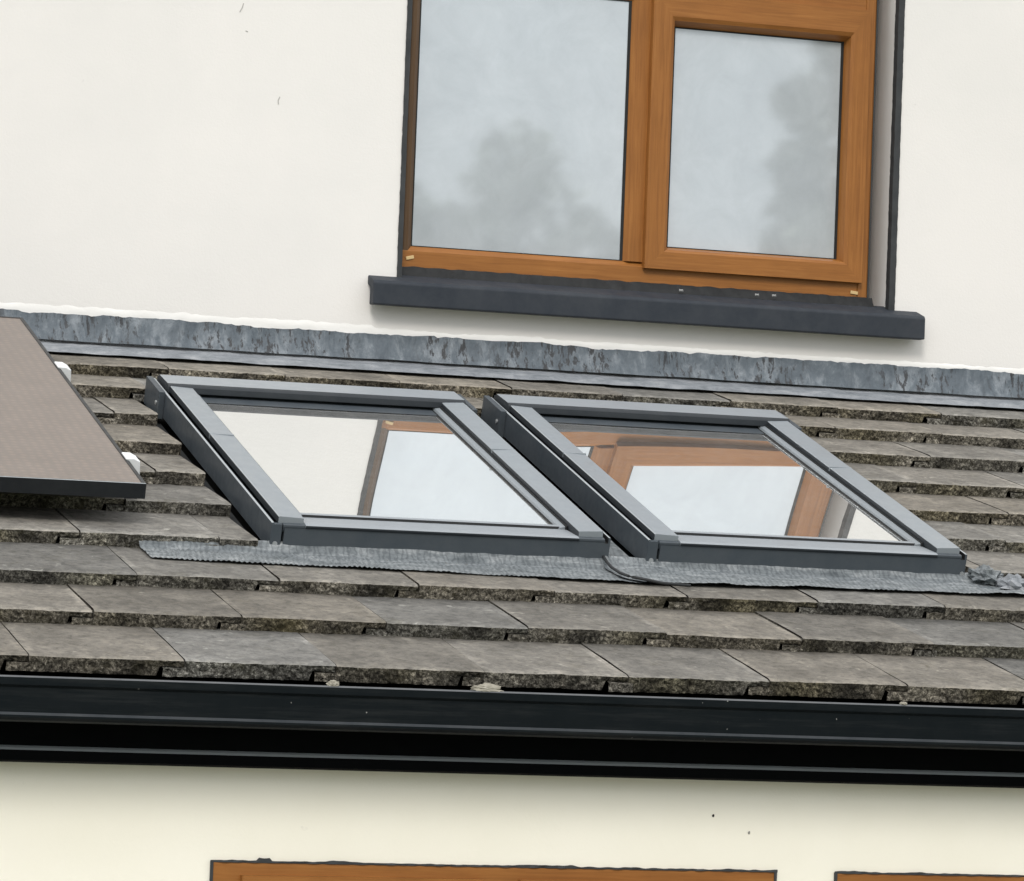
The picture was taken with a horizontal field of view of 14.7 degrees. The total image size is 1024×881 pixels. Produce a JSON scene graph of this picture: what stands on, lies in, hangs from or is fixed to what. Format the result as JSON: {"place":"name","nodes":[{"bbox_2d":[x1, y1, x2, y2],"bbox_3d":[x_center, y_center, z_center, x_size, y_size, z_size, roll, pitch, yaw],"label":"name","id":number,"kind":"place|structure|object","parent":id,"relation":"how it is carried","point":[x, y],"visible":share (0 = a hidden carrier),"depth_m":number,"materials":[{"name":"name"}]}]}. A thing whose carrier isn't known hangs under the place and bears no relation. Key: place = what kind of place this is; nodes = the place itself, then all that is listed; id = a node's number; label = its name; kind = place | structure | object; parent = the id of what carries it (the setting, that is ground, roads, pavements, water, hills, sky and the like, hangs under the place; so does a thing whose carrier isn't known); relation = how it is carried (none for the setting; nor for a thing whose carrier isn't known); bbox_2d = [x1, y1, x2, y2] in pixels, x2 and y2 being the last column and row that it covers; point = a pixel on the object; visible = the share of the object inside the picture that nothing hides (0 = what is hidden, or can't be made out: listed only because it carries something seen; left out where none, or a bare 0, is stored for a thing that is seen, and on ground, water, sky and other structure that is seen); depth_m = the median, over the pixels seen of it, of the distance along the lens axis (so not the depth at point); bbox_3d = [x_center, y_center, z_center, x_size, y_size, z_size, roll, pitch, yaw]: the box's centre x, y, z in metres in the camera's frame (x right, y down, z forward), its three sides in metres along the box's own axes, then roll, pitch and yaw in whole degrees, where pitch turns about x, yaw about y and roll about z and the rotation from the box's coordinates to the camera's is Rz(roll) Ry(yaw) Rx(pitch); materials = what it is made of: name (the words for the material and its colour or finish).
{"place":"outdoors","nodes":[
{"label":"outdoors","id":0,"kind":"place"},
{"bbox_3d":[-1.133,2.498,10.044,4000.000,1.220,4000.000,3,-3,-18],"label":"ground","id":1,"kind":"structure","parent":0,"visible":0},
{"bbox_2d":[0,0,1023,880],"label":"house","id":2,"kind":"structure","parent":1,"relation":"on","point":[806,216],"depth_m":10.16,"materials":[{"name":"paint"}]},
{"bbox_2d":[0,316,146,499],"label":"solar panel","id":3,"kind":"object","parent":2,"relation":"attached to","point":[56,438],"visible":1,"depth_m":8.85,"materials":[{"name":"brown glass"}]},
{"bbox_2d":[326,680,338,686],"bbox_3d":[-0.347,0.473,7.681,0.027,0.018,0.017,3,-3,-18],"label":"moss clump","id":4,"kind":"object","parent":2,"relation":"on","point":[334,683],"visible":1,"depth_m":7.68,"materials":[{"name":"beige plant"}]},
{"bbox_2d":[139,375,686,583],"bbox_3d":[-0.389,0.085,9.171,1.195,0.107,1.469,3,14,-18],"label":"roof window","id":5,"kind":"structure","parent":2,"relation":"attached to","point":[331,475],"depth_m":9.07,"materials":[{"name":"clear glass"}]},
{"bbox_2d":[471,683,501,691],"bbox_3d":[-0.049,0.488,7.780,0.069,0.026,0.017,3,-3,-18],"label":"moss clump","id":6,"kind":"object","parent":2,"relation":"on","point":[486,687],"visible":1,"depth_m":7.78,"materials":[{"name":"beige plant"}]},
{"bbox_2d":[209,858,777,880],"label":"window","id":7,"kind":"structure","parent":2,"relation":"in","point":[261,869],"depth_m":7.91,"materials":[{"name":"brown wood"}]},
{"bbox_2d":[368,0,924,339],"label":"window","id":8,"kind":"structure","parent":2,"relation":"in","point":[709,163],"depth_m":10.70,"materials":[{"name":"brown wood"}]},
{"bbox_2d":[481,394,1023,593],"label":"roof window","id":9,"kind":"structure","parent":2,"relation":"attached to","point":[682,494],"depth_m":9.35,"materials":[{"name":"clear glass"}]},
{"bbox_2d":[834,871,1023,880],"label":"window","id":10,"kind":"structure","parent":2,"relation":"in","point":[838,875],"depth_m":8.23,"materials":[{"name":"brown wood"}]}
]}

